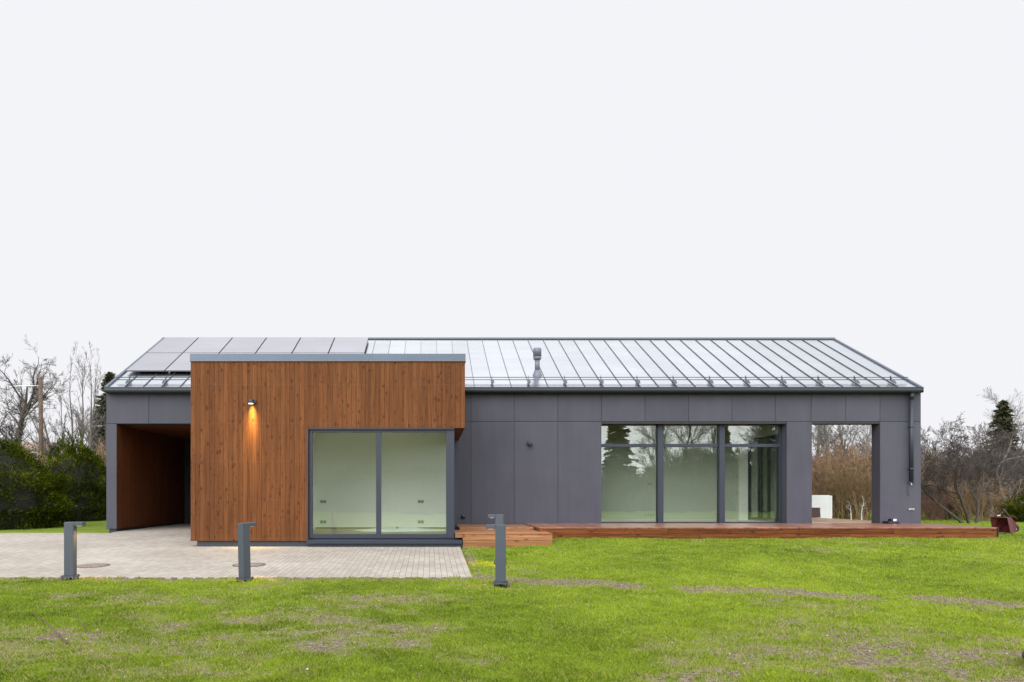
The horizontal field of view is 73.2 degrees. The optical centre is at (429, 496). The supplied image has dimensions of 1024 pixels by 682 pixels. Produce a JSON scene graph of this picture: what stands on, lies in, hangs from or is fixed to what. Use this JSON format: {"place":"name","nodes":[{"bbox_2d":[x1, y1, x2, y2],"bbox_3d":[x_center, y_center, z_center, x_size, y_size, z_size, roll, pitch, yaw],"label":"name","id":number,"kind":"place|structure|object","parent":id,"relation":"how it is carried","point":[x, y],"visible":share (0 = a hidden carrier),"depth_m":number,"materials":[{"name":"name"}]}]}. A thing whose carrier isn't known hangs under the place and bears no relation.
{"place":"outdoors","nodes":[
{"label":"outdoors","id":0,"kind":"place"},
{"bbox_2d":[113,523,190,532],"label":"entrance paving","id":1,"kind":"structure","parent":0,"point":[181,528],"depth_m":19.81,"materials":[{"name":"concrete"}]},
{"bbox_2d":[0,533,471,579],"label":"paving","id":2,"kind":"structure","parent":0,"point":[175,556],"depth_m":13.31,"materials":[{"name":"concrete"}]},
{"bbox_2d":[77,563,109,567],"bbox_3d":[-6.147,1.272,12.450,0.600,0.052,0.600,0,0,0],"label":"manhole cover","id":3,"kind":"object","parent":2,"relation":"on","point":[94,565],"visible":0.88,"depth_m":12.39,"materials":[{"name":"brown metal"}]},
{"bbox_2d":[232,563,265,566],"bbox_3d":[-3.314,1.268,12.550,0.600,0.052,0.600,0,0,0],"label":"manhole cover","id":4,"kind":"object","parent":2,"relation":"on","point":[253,564],"visible":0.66,"depth_m":12.54,"materials":[{"name":"brown metal"}]},
{"bbox_2d":[0,509,1023,681],"bbox_3d":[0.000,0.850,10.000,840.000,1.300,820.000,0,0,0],"label":"lawn","id":5,"kind":"structure","parent":0,"point":[95,527],"depth_m":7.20,"materials":[{"name":"plant"}]},
{"bbox_2d":[0,335,65,451],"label":"old tree","id":6,"kind":"object","parent":5,"relation":"on","point":[22,416],"visible":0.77,"depth_m":36.31,"materials":[{"name":"brown plant"}]},
{"bbox_2d":[0,360,68,444],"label":"old tree","id":7,"kind":"object","parent":5,"relation":"on","point":[10,435],"visible":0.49,"depth_m":40.20,"materials":[{"name":"brown plant"}]},
{"bbox_2d":[26,378,43,463],"bbox_3d":[-17.604,-2.035,30.000,1.265,6.271,0.220,0,0,0],"label":"utility pole","id":8,"kind":"object","parent":5,"relation":"on","point":[40,400],"visible":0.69,"depth_m":29.94,"materials":[{"name":"brown wood"}]},
{"bbox_2d":[0,437,77,529],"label":"evergreen hedge","id":9,"kind":"object","parent":5,"relation":"on","point":[32,495],"visible":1,"depth_m":20.70,"materials":[{"name":"green plant"}]},
{"bbox_2d":[22,442,59,459],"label":"neighbour house","id":10,"kind":"structure","parent":5,"relation":"on","point":[27,446],"depth_m":54.80,"materials":[{"name":"ceramic"}]},
{"bbox_2d":[20,403,80,455],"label":"birch clump","id":11,"kind":"object","parent":5,"relation":"on","point":[55,430],"visible":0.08,"depth_m":42.63,"materials":[{"name":"grey plant"}]},
{"bbox_2d":[37,615,67,643],"bbox_3d":[-3.952,1.375,7.123,0.018,0.039,1.745,0,0,-38],"label":"fallen stick","id":12,"kind":"object","parent":5,"relation":"on","point":[63,639],"visible":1,"depth_m":6.84,"materials":[{"name":"brown wood"}]},
{"bbox_2d":[0,342,105,475],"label":"birch clump","id":13,"kind":"object","parent":5,"relation":"on","point":[79,427],"visible":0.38,"depth_m":34.73,"materials":[{"name":"grey plant"}]},
{"bbox_2d":[1,340,115,479],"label":"birch clump","id":14,"kind":"object","parent":5,"relation":"on","point":[91,436],"visible":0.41,"depth_m":30.89,"materials":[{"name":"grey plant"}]},
{"bbox_2d":[33,438,105,481],"bbox_3d":[-14.597,-0.727,30.130,5.012,3.703,4.274,0,0,-33],"label":"bare shrub","id":15,"kind":"object","parent":5,"relation":"on","point":[97,451],"visible":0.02,"depth_m":28.88,"materials":[{"name":"brown plant"}]},
{"bbox_2d":[60,522,85,579],"bbox_3d":[-5.662,0.892,10.862,0.333,0.965,0.210,0,0,-2],"label":"bollard light","id":16,"kind":"object","parent":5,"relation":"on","point":[70,550],"visible":0.91,"depth_m":10.80,"materials":[{"name":"paint"}]},
{"bbox_2d":[41,427,105,521],"bbox_3d":[-13.862,-0.835,26.646,3.016,3.668,3.082,0,0,0],"label":"evergreen bush","id":17,"kind":"object","parent":5,"relation":"on","point":[86,485],"visible":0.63,"depth_m":25.95,"materials":[{"name":"green plant"}]},
{"bbox_2d":[84,372,115,459],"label":"spruce","id":18,"kind":"object","parent":5,"relation":"on","point":[108,377],"visible":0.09,"depth_m":43.55,"materials":[{"name":"green plant"}]},
{"bbox_2d":[236,522,256,581],"bbox_3d":[-2.851,0.895,10.651,0.210,0.965,0.333,0,2,32],"label":"bollard light","id":19,"kind":"object","parent":5,"relation":"on","point":[244,566],"visible":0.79,"depth_m":10.55,"materials":[{"name":"paint"}]},
{"bbox_2d":[486,524,508,587],"bbox_3d":[1.011,0.905,10.157,0.333,0.965,0.210,0,0,8],"label":"bollard light","id":20,"kind":"object","parent":5,"relation":"on","point":[500,555],"visible":0.89,"depth_m":10.09,"materials":[{"name":"paint"}]},
{"bbox_2d":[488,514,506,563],"bbox_3d":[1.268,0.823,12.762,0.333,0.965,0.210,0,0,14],"label":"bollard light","id":21,"kind":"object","parent":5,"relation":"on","point":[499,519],"visible":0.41,"depth_m":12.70,"materials":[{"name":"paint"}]},
{"bbox_2d":[454,524,551,546],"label":"step deck","id":22,"kind":"structure","parent":5,"relation":"on","point":[480,535],"depth_m":15.46,"materials":[{"name":"brown wood"}]},
{"bbox_2d":[3,550,1015,679],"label":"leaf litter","id":23,"kind":"object","parent":5,"relation":"on","point":[612,644],"visible":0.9,"depth_m":6.46,"materials":[{"name":"brown plant"}]},
{"bbox_2d":[104,337,923,548],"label":"house","id":24,"kind":"structure","parent":5,"relation":"on","point":[378,433],"depth_m":18.80,"materials":[{"name":"metal"}]},
{"bbox_2d":[189,458,190,521],"bbox_3d":[-7.935,-0.225,23.932,0.970,2.250,0.065,0,0,0],"label":"door","id":25,"kind":"structure","parent":24,"relation":"in","point":[189,458],"depth_m":23.90,"materials":[{"name":"metal"}]},
{"bbox_2d":[248,399,255,403],"bbox_3d":[-4.011,-2.138,15.427,0.162,0.104,0.147,0,0,0],"label":"wall lamp","id":26,"kind":"object","parent":24,"relation":"attached to","point":[251,401],"visible":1,"depth_m":15.37,"materials":[{"name":"metal"}]},
{"bbox_2d":[306,428,461,543],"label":"corner window","id":27,"kind":"structure","parent":24,"relation":"in","point":[378,538],"depth_m":15.55,"materials":[{"name":"paint"}]},
{"bbox_2d":[354,527,445,531],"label":"floor","id":28,"kind":"structure","parent":24,"relation":"on","point":[396,529],"depth_m":17.16,"materials":[{"name":"white paint"}]},
{"bbox_2d":[601,424,781,522],"bbox_3d":[7.270,-0.637,19.110,5.151,2.785,0.180,0,0,0],"label":"terrace window","id":29,"kind":"structure","parent":24,"relation":"in","point":[659,445],"depth_m":19.08,"materials":[{"name":"paint"}]},
{"bbox_2d":[748,434,777,521],"bbox_3d":[9.795,-0.510,20.095,0.110,2.479,1.750,0,0,0],"label":"sliding door","id":30,"kind":"structure","parent":24,"relation":"in","point":[762,461],"depth_m":20.07,"materials":[{"name":"clear glass"}]},
{"bbox_2d":[21,432,1023,511],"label":"thicket","id":31,"kind":"object","parent":5,"relation":"on","point":[860,458],"visible":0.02,"depth_m":44.22,"materials":[{"name":"brown plant"}]},
{"bbox_2d":[525,517,998,538],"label":"terrace deck","id":32,"kind":"structure","parent":5,"relation":"on","point":[827,528],"depth_m":16.30,"materials":[{"name":"brown wood"}]},
{"bbox_2d":[812,508,820,516],"bbox_3d":[13.495,0.572,24.000,0.403,0.343,0.240,0,0,0],"label":"brown box","id":33,"kind":"object","parent":32,"relation":"on","point":[815,512],"visible":0.53,"depth_m":23.90,"materials":[{"name":"metal"}]},
{"bbox_2d":[882,519,899,523],"bbox_3d":[12.566,0.676,18.585,0.298,0.133,0.270,0,0,0],"label":"switch box","id":34,"kind":"object","parent":32,"relation":"on","point":[892,521],"visible":1,"depth_m":18.47,"materials":[{"name":"black plastic"}]},
{"bbox_2d":[812,495,831,517],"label":"white wall","id":35,"kind":"structure","parent":5,"relation":"on","point":[823,503],"depth_m":24.50,"materials":[{"name":"paint"}]},
{"bbox_2d":[812,425,844,476],"bbox_3d":[19.437,-2.287,33.353,3.152,6.736,2.364,0,0,-45],"label":"tall tree","id":36,"kind":"object","parent":5,"relation":"on","point":[826,433],"visible":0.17,"depth_m":33.22,"materials":[{"name":"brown plant"}]},
{"bbox_2d":[812,425,844,487],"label":"tall tree","id":37,"kind":"object","parent":5,"relation":"on","point":[818,451],"visible":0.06,"depth_m":41.49,"materials":[{"name":"brown plant"}]},
{"bbox_2d":[812,447,870,517],"bbox_3d":[17.616,-0.582,30.029,3.902,3.381,4.576,0,0,14],"label":"bare shrub","id":38,"kind":"object","parent":5,"relation":"on","point":[831,476],"visible":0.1,"depth_m":29.32,"materials":[{"name":"brown plant"}]},
{"bbox_2d":[812,446,871,519],"bbox_3d":[16.449,-0.505,27.613,4.358,3.220,3.717,0,0,-33],"label":"bare shrub","id":39,"kind":"object","parent":5,"relation":"on","point":[835,492],"visible":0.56,"depth_m":26.98,"materials":[{"name":"brown plant"}]},
{"bbox_2d":[812,425,871,513],"bbox_3d":[18.166,-1.288,31.818,5.067,4.970,3.280,0,0,9],"label":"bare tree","id":40,"kind":"object","parent":5,"relation":"on","point":[839,435],"visible":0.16,"depth_m":31.85,"materials":[{"name":"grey plant"}]},
{"bbox_2d":[812,425,871,505],"bbox_3d":[21.829,-2.660,36.357,2.634,7.506,3.512,0,0,-28],"label":"tall tree","id":41,"kind":"object","parent":5,"relation":"on","point":[847,429],"visible":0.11,"depth_m":35.96,"materials":[{"name":"brown plant"}]},
{"bbox_2d":[836,425,871,507],"bbox_3d":[19.738,-1.823,30.695,2.026,5.774,2.702,0,0,-20],"label":"tall tree","id":42,"kind":"object","parent":5,"relation":"on","point":[867,438],"visible":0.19,"depth_m":30.93,"materials":[{"name":"brown plant"}]},
{"bbox_2d":[847,496,866,519],"bbox_3d":[16.028,0.501,25.567,0.766,1.105,0.264,0,0,0],"label":"young birch","id":43,"kind":"object","parent":5,"relation":"on","point":[861,510],"visible":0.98,"depth_m":25.59,"materials":[{"name":"white plant"}]},
{"bbox_2d":[852,425,871,511],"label":"tall tree","id":44,"kind":"object","parent":5,"relation":"on","point":[865,446],"visible":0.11,"depth_m":40.17,"materials":[{"name":"brown plant"}]},
{"bbox_2d":[812,436,922,518],"bbox_3d":[18.416,-0.799,29.286,5.230,3.864,4.460,0,0,-2],"label":"bare shrub","id":45,"kind":"object","parent":5,"relation":"on","point":[844,464],"visible":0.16,"depth_m":29.41,"materials":[{"name":"brown plant"}]},
{"bbox_2d":[813,438,946,519],"bbox_3d":[17.191,-0.679,26.863,4.163,3.606,4.881,0,0,-17],"label":"bare shrub","id":46,"kind":"object","parent":5,"relation":"on","point":[853,496],"visible":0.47,"depth_m":26.70,"materials":[{"name":"brown plant"}]},
{"bbox_2d":[839,510,1023,534],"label":"grass","id":47,"kind":"structure","parent":5,"relation":"on","point":[925,519],"depth_m":24.62,"materials":[{"name":"green plant"}]},
{"bbox_2d":[921,483,955,519],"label":"bare shrub","id":48,"kind":"object","parent":5,"relation":"on","point":[930,507],"visible":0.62,"depth_m":26.80,"materials":[{"name":"brown plant"}]},
{"bbox_2d":[921,474,980,519],"bbox_3d":[21.247,0.003,28.023,2.416,2.093,2.833,0,0,33],"label":"bare shrub","id":49,"kind":"object","parent":5,"relation":"on","point":[950,508],"visible":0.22,"depth_m":27.79,"materials":[{"name":"brown plant"}]},
{"bbox_2d":[921,451,1004,517],"bbox_3d":[22.524,-0.436,30.183,4.140,3.059,3.531,0,0,29],"label":"bare shrub","id":50,"kind":"object","parent":5,"relation":"on","point":[952,486],"visible":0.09,"depth_m":29.45,"materials":[{"name":"brown plant"}]},
{"bbox_2d":[921,412,1012,517],"bbox_3d":[21.274,-1.100,28.242,4.645,4.556,3.007,0,0,19],"label":"fruit tree","id":51,"kind":"object","parent":5,"relation":"on","point":[998,455],"visible":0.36,"depth_m":28.01,"materials":[{"name":"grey plant"}]},
{"bbox_2d":[921,422,1023,522],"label":"fruit tree","id":52,"kind":"object","parent":5,"relation":"on","point":[925,488],"visible":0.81,"depth_m":24.40,"materials":[{"name":"brown plant"}]},
{"bbox_2d":[921,421,1023,514],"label":"fruit tree","id":53,"kind":"object","parent":5,"relation":"on","point":[969,427],"visible":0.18,"depth_m":34.31,"materials":[{"name":"brown plant"}]},
{"bbox_2d":[922,443,1023,514],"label":"bare shrub","id":54,"kind":"object","parent":5,"relation":"on","point":[949,462],"visible":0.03,"depth_m":34.83,"materials":[{"name":"brown plant"}]},
{"bbox_2d":[931,421,1023,516],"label":"fruit tree","id":55,"kind":"object","parent":5,"relation":"on","point":[993,473],"visible":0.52,"depth_m":27.50,"materials":[{"name":"brown plant"}]},
{"bbox_2d":[935,474,1023,520],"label":"bare shrub","id":56,"kind":"object","parent":5,"relation":"on","point":[984,501],"visible":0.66,"depth_m":26.32,"materials":[{"name":"brown plant"}]},
{"bbox_2d":[943,454,1023,516],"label":"bare shrub","id":57,"kind":"object","parent":5,"relation":"on","point":[1022,485],"visible":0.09,"depth_m":30.40,"materials":[{"name":"brown plant"}]},
{"bbox_2d":[961,418,1023,518],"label":"pale tree","id":58,"kind":"object","parent":5,"relation":"on","point":[1012,428],"visible":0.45,"depth_m":28.43,"materials":[{"name":"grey plant"}]},
{"bbox_2d":[964,438,1023,511],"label":"bare shrub","id":59,"kind":"object","parent":5,"relation":"on","point":[1010,468],"visible":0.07,"depth_m":32.36,"materials":[{"name":"brown plant"}]},
{"bbox_2d":[976,387,1023,447],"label":"tall tree","id":60,"kind":"object","parent":5,"relation":"on","point":[1021,413],"visible":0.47,"depth_m":60.65,"materials":[{"name":"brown plant"}]},
{"bbox_2d":[983,400,1022,464],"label":"spruce","id":61,"kind":"object","parent":5,"relation":"on","point":[1002,416],"visible":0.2,"depth_m":45.78,"materials":[{"name":"green plant"}]},
{"bbox_2d":[987,508,1018,532],"bbox_3d":[15.138,0.637,17.912,0.623,0.627,0.575,0,0,0],"label":"wheelbarrow","id":62,"kind":"object","parent":5,"relation":"on","point":[1006,524],"visible":1,"depth_m":17.99,"materials":[{"name":"red paint"}]},
{"bbox_2d":[995,492,1023,521],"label":"evergreen bush","id":63,"kind":"object","parent":5,"relation":"on","point":[1016,510],"visible":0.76,"depth_m":25.57,"materials":[{"name":"green plant"}]},
{"bbox_2d":[0,0,1023,463],"label":"sky","id":64,"kind":"structure","parent":0,"point":[851,172],"materials":[{"name":"white"}]}
]}

